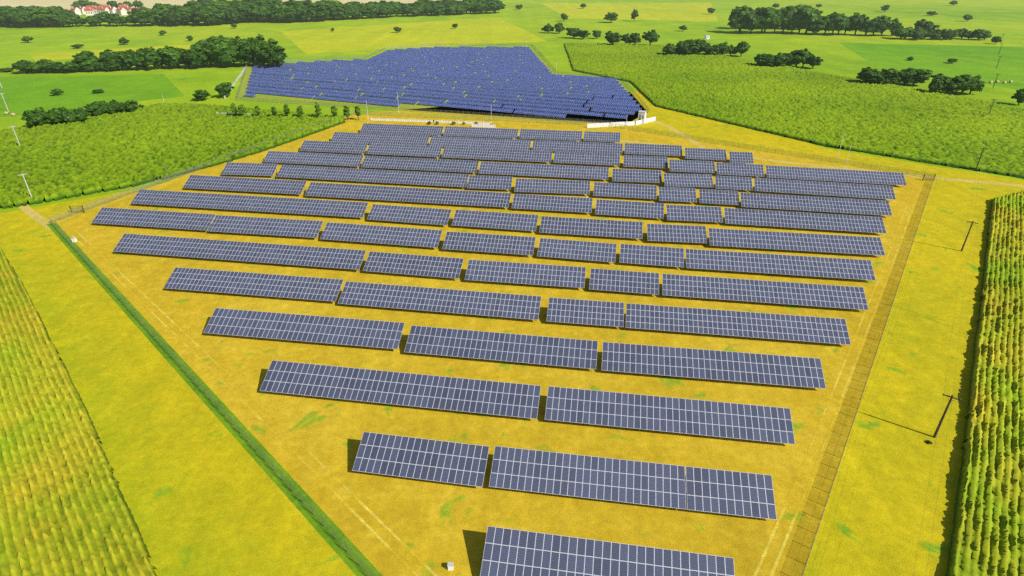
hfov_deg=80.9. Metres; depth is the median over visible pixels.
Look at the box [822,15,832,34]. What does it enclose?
tree
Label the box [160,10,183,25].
tree
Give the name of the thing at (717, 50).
tree
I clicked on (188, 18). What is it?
tree
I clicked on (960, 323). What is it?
wire
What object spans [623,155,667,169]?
solar table
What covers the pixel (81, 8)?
village house
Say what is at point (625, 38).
tree
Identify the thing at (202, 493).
grass ground
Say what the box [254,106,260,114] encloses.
poplar tree
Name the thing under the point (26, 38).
tree
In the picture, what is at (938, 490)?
wire
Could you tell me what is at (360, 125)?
track rut
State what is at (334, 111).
poplar tree
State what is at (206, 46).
tree
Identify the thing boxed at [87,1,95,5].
tree
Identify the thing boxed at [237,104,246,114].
poplar tree
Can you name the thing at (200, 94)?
tree
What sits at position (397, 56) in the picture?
solar table
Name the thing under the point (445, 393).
solar table
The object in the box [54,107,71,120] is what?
tree
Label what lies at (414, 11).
tree
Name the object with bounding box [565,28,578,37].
shrub
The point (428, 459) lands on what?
solar table
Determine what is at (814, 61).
tree
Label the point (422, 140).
solar table
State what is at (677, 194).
solar table
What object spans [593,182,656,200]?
solar table
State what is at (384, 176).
solar table
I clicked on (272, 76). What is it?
solar table
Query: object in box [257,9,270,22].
tree
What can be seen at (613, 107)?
solar table
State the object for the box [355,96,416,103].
solar table
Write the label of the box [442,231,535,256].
solar table
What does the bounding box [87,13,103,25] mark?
tree
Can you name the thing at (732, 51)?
tree
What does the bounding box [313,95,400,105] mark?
solar table
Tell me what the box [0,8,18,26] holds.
tree
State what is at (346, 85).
solar table
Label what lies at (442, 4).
tree
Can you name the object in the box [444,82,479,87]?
solar table
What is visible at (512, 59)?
solar table
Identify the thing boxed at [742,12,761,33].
tree
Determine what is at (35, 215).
track road
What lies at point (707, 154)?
solar table
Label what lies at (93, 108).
tree
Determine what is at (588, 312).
solar table
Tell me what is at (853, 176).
solar table
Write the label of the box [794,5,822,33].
tree
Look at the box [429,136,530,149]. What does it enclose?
solar table
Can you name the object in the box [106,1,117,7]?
tree
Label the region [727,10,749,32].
tree
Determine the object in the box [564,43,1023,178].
corn field
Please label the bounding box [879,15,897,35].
tree
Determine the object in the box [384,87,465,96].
solar table
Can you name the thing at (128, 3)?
tree
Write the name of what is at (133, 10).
tree
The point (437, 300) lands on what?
solar table
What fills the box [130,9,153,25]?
tree
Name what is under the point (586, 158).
solar table
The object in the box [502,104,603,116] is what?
solar table
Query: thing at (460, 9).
tree
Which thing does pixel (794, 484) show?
track rut
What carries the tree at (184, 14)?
on the terrain at (1000, 18)
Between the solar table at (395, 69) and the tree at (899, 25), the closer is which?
the solar table at (395, 69)
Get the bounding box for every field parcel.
[0,74,183,116]
[29,44,191,60]
[281,17,545,53]
[542,3,717,20]
[840,43,1023,89]
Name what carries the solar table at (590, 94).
on the farm ground at (260, 96)
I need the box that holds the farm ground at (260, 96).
[237,47,647,122]
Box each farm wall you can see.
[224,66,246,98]
[371,118,491,123]
[587,116,655,127]
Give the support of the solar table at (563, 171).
on the grass ground at (436, 526)
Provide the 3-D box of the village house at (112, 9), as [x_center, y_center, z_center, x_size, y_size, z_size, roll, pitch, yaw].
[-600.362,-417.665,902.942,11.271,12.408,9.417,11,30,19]
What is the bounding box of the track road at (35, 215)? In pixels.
[19,204,50,229]
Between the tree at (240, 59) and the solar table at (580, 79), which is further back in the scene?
the tree at (240, 59)
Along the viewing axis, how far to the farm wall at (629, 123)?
290.89 m
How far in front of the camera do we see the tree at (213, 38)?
465.48 m
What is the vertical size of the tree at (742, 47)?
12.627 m
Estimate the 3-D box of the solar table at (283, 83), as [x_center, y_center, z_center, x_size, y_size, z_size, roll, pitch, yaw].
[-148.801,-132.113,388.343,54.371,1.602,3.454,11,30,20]
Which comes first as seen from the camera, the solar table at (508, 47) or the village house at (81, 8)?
the solar table at (508, 47)
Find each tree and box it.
[0,6,16,9]
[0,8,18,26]
[0,13,12,26]
[5,10,31,27]
[10,60,29,72]
[17,60,32,72]
[19,5,35,9]
[20,107,45,125]
[21,36,33,42]
[22,7,44,26]
[25,62,39,72]
[32,8,62,26]
[35,59,54,72]
[35,107,50,122]
[45,62,64,72]
[46,108,61,122]
[47,15,64,26]
[49,6,67,13]
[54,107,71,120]
[58,14,78,26]
[58,61,81,72]
[65,110,76,121]
[67,10,80,18]
[70,2,79,7]
[71,51,97,70]
[72,107,89,120]
[73,0,88,6]
[73,16,83,26]
[80,65,91,71]
[81,58,101,70]
[83,101,106,115]
[84,17,102,26]
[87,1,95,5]
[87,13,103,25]
[92,61,103,70]
[98,11,110,25]
[99,49,122,69]
[99,101,107,111]
[100,102,116,112]
[104,63,121,70]
[105,13,122,25]
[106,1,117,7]
[109,99,124,112]
[118,16,126,25]
[118,49,141,69]
[118,102,127,111]
[119,59,135,69]
[122,100,137,111]
[123,1,132,7]
[125,14,138,25]
[126,6,149,13]
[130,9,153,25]
[132,0,143,7]
[134,47,161,69]
[137,53,152,69]
[146,14,157,25]
[150,9,163,24]
[154,5,169,24]
[155,45,183,67]
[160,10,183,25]
[161,56,170,68]
[165,48,181,68]
[169,5,187,24]
[181,9,192,18]
[181,46,208,68]
[181,61,192,67]
[182,12,201,24]
[183,1,202,8]
[187,5,214,24]
[189,5,214,25]
[190,39,211,65]
[192,90,210,99]
[201,41,211,65]
[206,37,238,67]
[206,53,221,66]
[207,35,222,42]
[208,9,227,25]
[210,0,230,5]
[214,82,234,95]
[216,6,227,22]
[224,9,242,23]
[227,3,247,22]
[228,0,249,4]
[228,39,239,66]
[230,103,237,114]
[232,4,250,22]
[233,41,245,66]
[237,39,259,65]
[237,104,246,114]
[242,1,266,21]
[247,34,264,41]
[249,41,264,65]
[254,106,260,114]
[256,8,275,21]
[256,42,275,65]
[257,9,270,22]
[257,38,277,45]
[258,0,272,3]
[262,45,287,66]
[265,1,281,21]
[267,4,287,22]
[271,106,277,115]
[274,7,297,22]
[276,7,299,22]
[283,104,289,115]
[284,0,305,20]
[292,4,317,21]
[292,6,305,21]
[295,105,304,115]
[305,1,333,21]
[314,102,321,116]
[315,9,329,20]
[325,0,342,18]
[327,1,338,19]
[331,7,343,19]
[331,106,337,115]
[336,4,351,19]
[343,105,349,119]
[344,1,364,5]
[346,5,363,18]
[348,8,361,18]
[355,106,360,119]
[356,5,366,18]
[362,4,381,18]
[362,5,379,18]
[373,0,391,4]
[374,3,389,16]
[379,6,393,17]
[389,1,402,5]
[389,4,397,16]
[393,27,401,32]
[398,3,414,15]
[409,7,421,15]
[410,2,427,15]
[424,5,431,15]
[426,0,439,3]
[430,5,444,15]
[433,2,450,14]
[444,2,458,14]
[449,0,470,13]
[456,5,466,12]
[462,0,475,13]
[472,2,490,13]
[482,0,494,13]
[489,0,505,12]
[561,13,568,19]
[603,12,617,22]
[604,31,621,44]
[620,33,629,43]
[629,33,640,43]
[631,9,638,20]
[641,30,659,44]
[662,43,677,53]
[675,41,689,53]
[679,25,687,29]
[682,39,704,53]
[697,39,707,53]
[701,43,713,53]
[707,8,715,13]
[712,43,724,53]
[718,41,731,54]
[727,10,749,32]
[728,6,751,32]
[728,45,736,55]
[734,41,749,56]
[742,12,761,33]
[754,7,766,13]
[754,53,766,64]
[755,8,779,32]
[757,7,777,32]
[758,54,774,66]
[771,10,782,33]
[772,52,791,65]
[775,6,796,33]
[782,54,795,65]
[785,12,803,33]
[785,49,811,67]
[792,4,806,11]
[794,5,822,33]
[802,48,814,67]
[806,20,826,34]
[808,55,822,68]
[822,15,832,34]
[826,12,847,34]
[832,17,850,34]
[848,12,869,34]
[856,19,878,35]
[856,67,880,82]
[868,16,882,35]
[869,74,884,82]
[878,68,901,83]
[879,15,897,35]
[881,5,889,11]
[889,18,903,35]
[893,71,906,83]
[901,67,915,84]
[910,69,933,84]
[914,19,939,30]
[928,79,943,91]
[932,73,954,92]
[939,76,961,93]
[955,74,979,94]
[963,14,972,20]
[969,75,985,93]
[991,36,1001,43]
[1011,89,1023,104]
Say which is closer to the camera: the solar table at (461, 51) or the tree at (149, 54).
the tree at (149, 54)
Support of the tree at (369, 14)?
on the terrain at (1000, 18)
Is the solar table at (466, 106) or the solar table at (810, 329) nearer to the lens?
the solar table at (810, 329)
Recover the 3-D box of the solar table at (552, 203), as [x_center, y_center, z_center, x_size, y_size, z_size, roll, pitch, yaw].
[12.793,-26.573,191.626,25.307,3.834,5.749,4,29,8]
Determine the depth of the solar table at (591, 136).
264.07 m
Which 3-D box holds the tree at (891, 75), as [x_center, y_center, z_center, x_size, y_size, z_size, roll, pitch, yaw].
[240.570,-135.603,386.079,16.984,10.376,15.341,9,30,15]
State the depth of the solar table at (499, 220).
178.72 m
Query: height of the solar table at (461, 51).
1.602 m
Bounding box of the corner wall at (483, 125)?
[472,124,494,127]
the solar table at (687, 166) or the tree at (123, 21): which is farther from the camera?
the tree at (123, 21)
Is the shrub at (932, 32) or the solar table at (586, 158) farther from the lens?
the shrub at (932, 32)
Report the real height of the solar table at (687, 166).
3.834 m
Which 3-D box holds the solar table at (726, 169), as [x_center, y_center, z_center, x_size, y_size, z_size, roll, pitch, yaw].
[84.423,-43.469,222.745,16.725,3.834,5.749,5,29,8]
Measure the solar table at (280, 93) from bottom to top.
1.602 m
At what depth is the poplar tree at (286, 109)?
301.83 m
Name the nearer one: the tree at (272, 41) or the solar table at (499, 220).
the solar table at (499, 220)
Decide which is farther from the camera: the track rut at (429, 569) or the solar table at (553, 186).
the solar table at (553, 186)
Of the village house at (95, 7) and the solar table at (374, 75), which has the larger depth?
the village house at (95, 7)
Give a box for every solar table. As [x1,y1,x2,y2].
[91,207,215,231]
[113,234,365,270]
[131,189,367,217]
[164,267,343,302]
[183,175,306,195]
[204,308,404,349]
[208,215,322,238]
[221,162,277,175]
[244,93,255,96]
[245,89,313,98]
[247,79,316,87]
[247,82,302,89]
[247,86,321,94]
[248,76,307,83]
[249,73,292,78]
[251,65,290,69]
[251,70,293,75]
[252,68,308,73]
[260,360,540,418]
[263,151,363,167]
[265,64,306,68]
[276,165,468,188]
[283,62,339,68]
[291,68,325,72]
[292,76,334,81]
[293,74,346,79]
[297,61,336,65]
[299,140,367,153]
[301,87,362,94]
[305,182,510,208]
[306,81,384,89]
[307,67,336,70]
[309,72,371,78]
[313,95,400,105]
[314,60,352,64]
[317,85,359,90]
[320,222,441,247]
[321,92,356,97]
[324,71,355,74]
[330,132,429,145]
[332,59,386,64]
[334,80,404,87]
[336,69,403,75]
[337,64,369,68]
[338,281,540,320]
[339,67,379,71]
[347,78,377,82]
[352,59,396,63]
[352,432,488,486]
[353,63,411,68]
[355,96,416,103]
[356,73,391,77]
[359,88,403,94]
[360,123,443,135]
[361,156,478,172]
[363,92,398,97]
[363,251,463,278]
[366,143,442,156]
[367,204,450,226]
[368,58,426,62]
[369,67,413,71]
[372,56,433,61]
[372,77,444,84]
[376,54,418,58]
[377,80,411,85]
[379,53,425,56]
[379,70,427,74]
[383,51,406,53]
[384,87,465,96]
[387,50,426,53]
[387,63,442,68]
[395,49,430,51]
[398,95,446,102]
[403,92,493,102]
[404,74,436,78]
[404,325,597,369]
[405,85,464,92]
[407,48,443,50]
[411,83,453,88]
[417,101,513,112]
[420,47,465,50]
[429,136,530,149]
[434,46,486,50]
[442,147,552,163]
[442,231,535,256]
[443,126,518,138]
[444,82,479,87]
[445,50,478,52]
[446,100,501,106]
[452,210,538,232]
[454,86,541,95]
[459,46,494,48]
[464,90,518,97]
[465,260,585,288]
[466,50,493,52]
[466,94,520,100]
[467,175,512,190]
[478,162,608,180]
[480,526,734,575]
[482,57,541,61]
[484,63,547,68]
[486,46,530,49]
[486,70,562,76]
[487,49,532,52]
[489,446,685,509]
[494,51,535,54]
[494,100,588,110]
[495,48,531,50]
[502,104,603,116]
[508,79,586,86]
[512,194,592,212]
[513,110,566,117]
[514,178,589,193]
[516,69,551,73]
[518,95,585,102]
[519,129,581,140]
[520,99,583,106]
[521,58,539,59]
[524,61,543,63]
[532,140,622,153]
[537,238,616,262]
[539,216,642,238]
[541,76,619,82]
[542,93,592,99]
[545,386,794,443]
[546,297,623,327]
[553,152,619,165]
[563,75,616,80]
[568,92,611,97]
[571,80,621,86]
[572,86,626,92]
[583,131,619,141]
[584,103,641,110]
[587,84,624,89]
[587,100,639,106]
[589,90,629,95]
[589,268,658,294]
[590,108,634,114]
[593,97,636,103]
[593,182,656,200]
[595,199,663,219]
[602,342,825,388]
[604,113,627,119]
[612,169,661,183]
[613,95,632,99]
[619,244,683,266]
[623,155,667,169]
[624,143,681,156]
[626,303,850,344]
[647,224,706,244]
[659,187,696,202]
[662,274,868,310]
[663,173,713,187]
[666,205,722,222]
[669,160,714,173]
[685,148,726,161]
[686,249,875,281]
[686,466,776,519]
[699,189,739,205]
[709,228,884,256]
[715,176,752,191]
[716,162,763,176]
[724,208,886,233]
[729,151,753,163]
[740,193,891,216]
[754,178,895,199]
[766,165,905,184]
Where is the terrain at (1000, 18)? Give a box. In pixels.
[0,0,1023,212]
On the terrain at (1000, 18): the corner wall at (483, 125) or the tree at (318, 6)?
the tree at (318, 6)
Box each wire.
[913,397,960,575]
[944,220,974,391]
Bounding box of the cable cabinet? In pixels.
[447,562,453,570]
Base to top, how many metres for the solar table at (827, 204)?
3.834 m
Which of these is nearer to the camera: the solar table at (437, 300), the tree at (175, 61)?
the solar table at (437, 300)
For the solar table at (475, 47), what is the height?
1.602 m
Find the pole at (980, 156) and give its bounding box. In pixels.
[976,147,987,168]
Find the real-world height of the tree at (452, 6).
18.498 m
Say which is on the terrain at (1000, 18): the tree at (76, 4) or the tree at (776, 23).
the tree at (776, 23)
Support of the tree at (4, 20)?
on the terrain at (1000, 18)
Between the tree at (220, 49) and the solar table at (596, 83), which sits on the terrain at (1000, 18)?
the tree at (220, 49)
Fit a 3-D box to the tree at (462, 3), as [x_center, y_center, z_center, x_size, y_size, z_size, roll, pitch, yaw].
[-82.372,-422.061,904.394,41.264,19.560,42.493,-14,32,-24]
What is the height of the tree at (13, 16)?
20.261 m
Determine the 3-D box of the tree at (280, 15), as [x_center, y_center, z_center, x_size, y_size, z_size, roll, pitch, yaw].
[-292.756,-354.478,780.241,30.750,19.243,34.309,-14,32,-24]
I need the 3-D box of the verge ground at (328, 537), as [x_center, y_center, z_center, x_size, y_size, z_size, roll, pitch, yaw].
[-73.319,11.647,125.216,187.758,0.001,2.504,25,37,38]
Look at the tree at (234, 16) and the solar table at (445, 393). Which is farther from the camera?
the tree at (234, 16)
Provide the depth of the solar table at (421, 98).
343.48 m
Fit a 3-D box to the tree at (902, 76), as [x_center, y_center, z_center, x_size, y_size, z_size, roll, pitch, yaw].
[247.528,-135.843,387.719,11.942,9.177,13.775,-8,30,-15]
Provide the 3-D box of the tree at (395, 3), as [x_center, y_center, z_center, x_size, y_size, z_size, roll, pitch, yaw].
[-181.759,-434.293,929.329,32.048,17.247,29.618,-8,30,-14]
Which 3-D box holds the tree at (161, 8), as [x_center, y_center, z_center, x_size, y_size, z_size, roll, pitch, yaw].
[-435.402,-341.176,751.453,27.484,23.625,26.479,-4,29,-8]
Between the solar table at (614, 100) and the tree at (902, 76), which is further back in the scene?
the tree at (902, 76)
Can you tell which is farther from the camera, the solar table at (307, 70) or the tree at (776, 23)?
the tree at (776, 23)
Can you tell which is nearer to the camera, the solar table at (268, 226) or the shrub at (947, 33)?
the solar table at (268, 226)
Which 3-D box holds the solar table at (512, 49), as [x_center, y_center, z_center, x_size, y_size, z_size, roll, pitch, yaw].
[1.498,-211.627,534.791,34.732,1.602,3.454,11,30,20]
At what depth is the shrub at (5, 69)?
431.87 m
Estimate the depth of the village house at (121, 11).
894.56 m
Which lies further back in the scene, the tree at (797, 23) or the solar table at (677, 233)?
the tree at (797, 23)
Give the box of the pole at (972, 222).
[961,221,977,250]
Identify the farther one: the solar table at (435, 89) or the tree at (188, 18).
the tree at (188, 18)
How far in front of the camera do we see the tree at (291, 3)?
788.69 m
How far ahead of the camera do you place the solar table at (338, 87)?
374.02 m
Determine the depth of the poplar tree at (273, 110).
302.86 m
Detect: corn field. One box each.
[0,102,344,208]
[0,248,156,575]
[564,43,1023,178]
[946,190,1023,575]
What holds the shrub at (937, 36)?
on the terrain at (1000, 18)
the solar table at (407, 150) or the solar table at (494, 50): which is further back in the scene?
the solar table at (494, 50)
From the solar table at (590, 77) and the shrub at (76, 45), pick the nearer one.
the solar table at (590, 77)
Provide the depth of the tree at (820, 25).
645.78 m
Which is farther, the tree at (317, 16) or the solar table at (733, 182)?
the tree at (317, 16)
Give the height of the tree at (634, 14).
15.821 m
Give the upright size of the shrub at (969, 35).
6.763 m
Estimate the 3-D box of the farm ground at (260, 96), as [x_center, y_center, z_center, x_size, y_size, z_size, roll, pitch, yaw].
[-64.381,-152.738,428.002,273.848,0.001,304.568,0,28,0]
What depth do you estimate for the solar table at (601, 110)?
315.31 m
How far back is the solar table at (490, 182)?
209.42 m
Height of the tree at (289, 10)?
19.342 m
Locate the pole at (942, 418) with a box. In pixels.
[933,394,960,437]
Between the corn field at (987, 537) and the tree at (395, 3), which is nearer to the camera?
the corn field at (987, 537)
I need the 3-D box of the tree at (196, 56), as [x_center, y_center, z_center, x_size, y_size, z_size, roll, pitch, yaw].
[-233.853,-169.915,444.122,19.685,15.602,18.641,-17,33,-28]
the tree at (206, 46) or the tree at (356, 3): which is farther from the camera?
the tree at (356, 3)
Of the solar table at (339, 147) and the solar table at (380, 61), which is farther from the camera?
the solar table at (380, 61)
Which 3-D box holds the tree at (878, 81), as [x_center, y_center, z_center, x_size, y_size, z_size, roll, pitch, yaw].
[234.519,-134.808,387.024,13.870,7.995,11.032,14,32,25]
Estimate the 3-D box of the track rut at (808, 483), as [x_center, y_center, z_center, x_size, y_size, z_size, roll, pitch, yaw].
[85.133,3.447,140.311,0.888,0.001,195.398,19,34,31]
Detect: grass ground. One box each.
[0,91,1023,575]
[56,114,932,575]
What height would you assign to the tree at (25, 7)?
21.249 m
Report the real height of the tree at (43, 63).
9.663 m
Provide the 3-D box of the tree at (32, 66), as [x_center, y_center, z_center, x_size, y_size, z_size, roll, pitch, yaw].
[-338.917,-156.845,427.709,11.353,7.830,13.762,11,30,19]
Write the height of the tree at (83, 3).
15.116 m
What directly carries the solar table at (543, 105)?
on the farm ground at (260, 96)
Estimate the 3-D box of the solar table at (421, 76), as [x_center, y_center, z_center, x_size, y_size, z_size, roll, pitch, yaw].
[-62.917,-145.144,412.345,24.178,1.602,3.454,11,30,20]
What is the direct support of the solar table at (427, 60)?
on the farm ground at (260, 96)
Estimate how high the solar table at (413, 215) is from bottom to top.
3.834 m
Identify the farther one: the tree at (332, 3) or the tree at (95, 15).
the tree at (332, 3)
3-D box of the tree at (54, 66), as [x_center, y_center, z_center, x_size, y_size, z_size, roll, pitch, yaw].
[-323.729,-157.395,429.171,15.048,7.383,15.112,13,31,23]
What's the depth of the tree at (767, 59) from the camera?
444.92 m
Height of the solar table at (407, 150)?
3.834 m
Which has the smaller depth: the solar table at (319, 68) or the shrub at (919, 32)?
the solar table at (319, 68)
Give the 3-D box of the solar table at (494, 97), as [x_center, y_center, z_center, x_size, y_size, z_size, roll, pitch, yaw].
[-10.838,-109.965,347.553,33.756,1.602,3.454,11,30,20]
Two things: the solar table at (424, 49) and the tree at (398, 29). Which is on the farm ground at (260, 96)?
the solar table at (424, 49)
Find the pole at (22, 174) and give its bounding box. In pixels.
[20,173,32,197]
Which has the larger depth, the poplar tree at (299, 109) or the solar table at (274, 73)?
the solar table at (274, 73)
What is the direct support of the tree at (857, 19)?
on the terrain at (1000, 18)
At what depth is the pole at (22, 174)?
197.01 m
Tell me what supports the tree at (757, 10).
on the terrain at (1000, 18)
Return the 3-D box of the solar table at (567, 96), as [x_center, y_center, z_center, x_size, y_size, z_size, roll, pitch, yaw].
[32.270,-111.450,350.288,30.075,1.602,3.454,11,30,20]
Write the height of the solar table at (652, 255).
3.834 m
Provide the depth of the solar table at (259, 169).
222.82 m
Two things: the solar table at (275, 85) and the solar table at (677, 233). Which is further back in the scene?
the solar table at (275, 85)
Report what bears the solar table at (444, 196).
on the grass ground at (436, 526)
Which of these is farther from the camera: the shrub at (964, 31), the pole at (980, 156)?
the shrub at (964, 31)
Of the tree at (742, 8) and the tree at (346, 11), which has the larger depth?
the tree at (346, 11)
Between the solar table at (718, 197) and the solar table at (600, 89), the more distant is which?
the solar table at (600, 89)
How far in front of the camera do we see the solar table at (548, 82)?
389.57 m
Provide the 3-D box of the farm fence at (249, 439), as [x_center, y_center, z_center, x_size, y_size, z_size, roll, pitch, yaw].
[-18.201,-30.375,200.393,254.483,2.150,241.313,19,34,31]
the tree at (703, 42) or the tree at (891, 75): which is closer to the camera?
the tree at (891, 75)
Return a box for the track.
[646,117,707,148]
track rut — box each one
[67,231,418,575]
[74,229,437,575]
[90,125,913,218]
[122,125,911,208]
[753,189,912,575]
[770,190,918,575]
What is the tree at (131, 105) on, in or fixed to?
on the terrain at (1000, 18)
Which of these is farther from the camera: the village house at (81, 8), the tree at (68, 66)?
the village house at (81, 8)
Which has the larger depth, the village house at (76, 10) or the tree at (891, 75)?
the village house at (76, 10)
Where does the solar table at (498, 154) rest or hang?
on the grass ground at (436, 526)
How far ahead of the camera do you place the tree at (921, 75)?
380.38 m
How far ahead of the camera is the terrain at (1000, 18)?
631.80 m
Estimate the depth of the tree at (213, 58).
447.43 m
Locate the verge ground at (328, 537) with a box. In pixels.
[47,222,382,575]
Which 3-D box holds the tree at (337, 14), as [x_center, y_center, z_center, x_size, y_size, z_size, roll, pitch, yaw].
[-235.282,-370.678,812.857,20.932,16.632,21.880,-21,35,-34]
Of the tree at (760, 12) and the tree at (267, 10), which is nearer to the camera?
the tree at (760, 12)
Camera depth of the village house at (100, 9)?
894.20 m
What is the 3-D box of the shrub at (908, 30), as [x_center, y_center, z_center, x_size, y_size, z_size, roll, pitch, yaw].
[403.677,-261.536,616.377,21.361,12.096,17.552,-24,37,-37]
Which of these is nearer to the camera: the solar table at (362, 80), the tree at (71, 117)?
the tree at (71, 117)
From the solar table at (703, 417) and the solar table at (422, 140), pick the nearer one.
the solar table at (703, 417)
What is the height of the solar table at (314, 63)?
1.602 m
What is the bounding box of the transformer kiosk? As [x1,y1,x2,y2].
[638,110,646,123]
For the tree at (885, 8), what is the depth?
944.97 m
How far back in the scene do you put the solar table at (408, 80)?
395.89 m
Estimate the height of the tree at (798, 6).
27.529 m
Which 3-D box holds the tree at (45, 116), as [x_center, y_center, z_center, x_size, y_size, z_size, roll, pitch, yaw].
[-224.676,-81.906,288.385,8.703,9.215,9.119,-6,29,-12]
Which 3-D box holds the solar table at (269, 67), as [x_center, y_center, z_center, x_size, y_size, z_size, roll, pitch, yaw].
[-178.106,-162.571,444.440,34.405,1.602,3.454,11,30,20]
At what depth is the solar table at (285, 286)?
143.33 m
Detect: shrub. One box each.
[0,68,12,70]
[50,88,63,94]
[71,44,83,47]
[91,89,104,92]
[119,37,128,44]
[541,23,554,32]
[554,22,564,31]
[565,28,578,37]
[578,30,590,37]
[592,30,601,38]
[890,28,913,38]
[901,27,912,38]
[909,27,927,39]
[926,29,942,38]
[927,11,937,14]
[931,33,942,39]
[941,29,955,39]
[947,58,957,62]
[950,31,961,38]
[954,28,971,38]
[965,33,973,39]
[972,29,990,39]
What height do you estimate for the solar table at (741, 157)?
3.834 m
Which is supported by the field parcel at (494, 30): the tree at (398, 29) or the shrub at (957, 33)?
the tree at (398, 29)
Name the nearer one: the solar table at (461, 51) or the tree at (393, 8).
the solar table at (461, 51)
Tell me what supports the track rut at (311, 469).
on the grass ground at (436, 526)
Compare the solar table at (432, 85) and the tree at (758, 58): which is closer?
the solar table at (432, 85)
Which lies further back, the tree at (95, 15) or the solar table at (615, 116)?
the tree at (95, 15)
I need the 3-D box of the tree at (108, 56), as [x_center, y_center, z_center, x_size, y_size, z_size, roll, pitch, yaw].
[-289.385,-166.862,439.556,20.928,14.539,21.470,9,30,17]
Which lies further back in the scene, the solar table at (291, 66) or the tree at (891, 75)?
the solar table at (291, 66)
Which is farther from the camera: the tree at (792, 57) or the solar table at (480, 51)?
the solar table at (480, 51)
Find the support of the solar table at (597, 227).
on the grass ground at (436, 526)
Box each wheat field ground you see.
[0,0,196,9]
[281,0,461,3]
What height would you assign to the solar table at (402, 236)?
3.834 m
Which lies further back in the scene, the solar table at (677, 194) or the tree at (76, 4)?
the tree at (76, 4)
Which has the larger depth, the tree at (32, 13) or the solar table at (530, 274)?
the tree at (32, 13)
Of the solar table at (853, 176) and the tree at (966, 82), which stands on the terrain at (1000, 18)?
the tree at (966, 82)
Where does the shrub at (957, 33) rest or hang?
on the terrain at (1000, 18)
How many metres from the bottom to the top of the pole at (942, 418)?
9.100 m
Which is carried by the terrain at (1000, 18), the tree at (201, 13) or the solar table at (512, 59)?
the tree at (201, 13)
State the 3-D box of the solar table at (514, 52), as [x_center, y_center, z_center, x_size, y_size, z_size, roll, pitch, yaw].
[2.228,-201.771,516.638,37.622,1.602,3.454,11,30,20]
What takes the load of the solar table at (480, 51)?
on the farm ground at (260, 96)
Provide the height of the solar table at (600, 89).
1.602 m
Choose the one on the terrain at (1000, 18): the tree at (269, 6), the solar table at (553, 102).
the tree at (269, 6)
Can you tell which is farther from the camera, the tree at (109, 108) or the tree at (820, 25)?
the tree at (820, 25)
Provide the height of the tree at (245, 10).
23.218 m
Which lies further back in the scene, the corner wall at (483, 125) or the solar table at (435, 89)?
the solar table at (435, 89)
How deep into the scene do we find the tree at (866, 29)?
637.95 m
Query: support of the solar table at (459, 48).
on the farm ground at (260, 96)
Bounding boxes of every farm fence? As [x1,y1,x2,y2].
[49,111,935,575]
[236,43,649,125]
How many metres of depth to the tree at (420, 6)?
871.75 m
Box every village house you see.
[70,6,81,14]
[78,6,84,13]
[84,7,94,15]
[91,5,98,13]
[97,7,109,12]
[108,6,116,13]
[116,7,127,14]
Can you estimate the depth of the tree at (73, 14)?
775.84 m
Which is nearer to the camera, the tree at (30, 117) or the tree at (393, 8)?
the tree at (30, 117)
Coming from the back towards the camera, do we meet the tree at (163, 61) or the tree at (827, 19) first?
the tree at (827, 19)
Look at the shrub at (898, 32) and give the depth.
613.53 m
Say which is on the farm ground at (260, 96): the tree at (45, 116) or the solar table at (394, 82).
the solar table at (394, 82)
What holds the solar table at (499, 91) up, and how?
on the farm ground at (260, 96)
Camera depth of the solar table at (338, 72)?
423.88 m
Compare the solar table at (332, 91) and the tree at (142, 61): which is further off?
the tree at (142, 61)
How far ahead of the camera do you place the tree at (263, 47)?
444.57 m
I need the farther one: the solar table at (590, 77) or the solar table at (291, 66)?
the solar table at (291, 66)
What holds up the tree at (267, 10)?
on the terrain at (1000, 18)
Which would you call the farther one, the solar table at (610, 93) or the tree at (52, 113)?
the solar table at (610, 93)
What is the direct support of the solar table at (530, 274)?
on the grass ground at (436, 526)
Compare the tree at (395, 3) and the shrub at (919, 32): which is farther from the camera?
the tree at (395, 3)
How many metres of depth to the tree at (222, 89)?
348.64 m
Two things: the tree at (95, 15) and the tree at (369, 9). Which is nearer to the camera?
the tree at (95, 15)
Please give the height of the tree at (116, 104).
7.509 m
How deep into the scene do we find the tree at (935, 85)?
355.70 m
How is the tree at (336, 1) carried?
on the terrain at (1000, 18)
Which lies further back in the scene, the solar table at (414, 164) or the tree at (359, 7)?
the tree at (359, 7)
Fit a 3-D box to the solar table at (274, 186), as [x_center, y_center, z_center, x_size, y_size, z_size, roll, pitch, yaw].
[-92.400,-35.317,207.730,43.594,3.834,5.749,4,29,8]
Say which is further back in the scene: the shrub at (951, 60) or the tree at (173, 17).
the tree at (173, 17)
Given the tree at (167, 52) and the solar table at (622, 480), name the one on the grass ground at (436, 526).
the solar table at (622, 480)
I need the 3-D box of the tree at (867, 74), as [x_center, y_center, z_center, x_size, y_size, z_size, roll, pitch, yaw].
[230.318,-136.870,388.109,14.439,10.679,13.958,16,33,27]
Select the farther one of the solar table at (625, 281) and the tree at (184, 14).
the tree at (184, 14)
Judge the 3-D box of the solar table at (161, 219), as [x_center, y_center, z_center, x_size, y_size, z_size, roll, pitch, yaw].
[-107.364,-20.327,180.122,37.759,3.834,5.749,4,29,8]
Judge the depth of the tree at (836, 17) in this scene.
640.43 m
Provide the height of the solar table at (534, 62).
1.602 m
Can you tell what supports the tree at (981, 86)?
on the terrain at (1000, 18)
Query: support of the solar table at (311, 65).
on the farm ground at (260, 96)
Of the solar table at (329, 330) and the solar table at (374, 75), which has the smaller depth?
the solar table at (329, 330)
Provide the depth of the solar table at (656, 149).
245.91 m
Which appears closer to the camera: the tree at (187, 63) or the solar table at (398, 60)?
the tree at (187, 63)

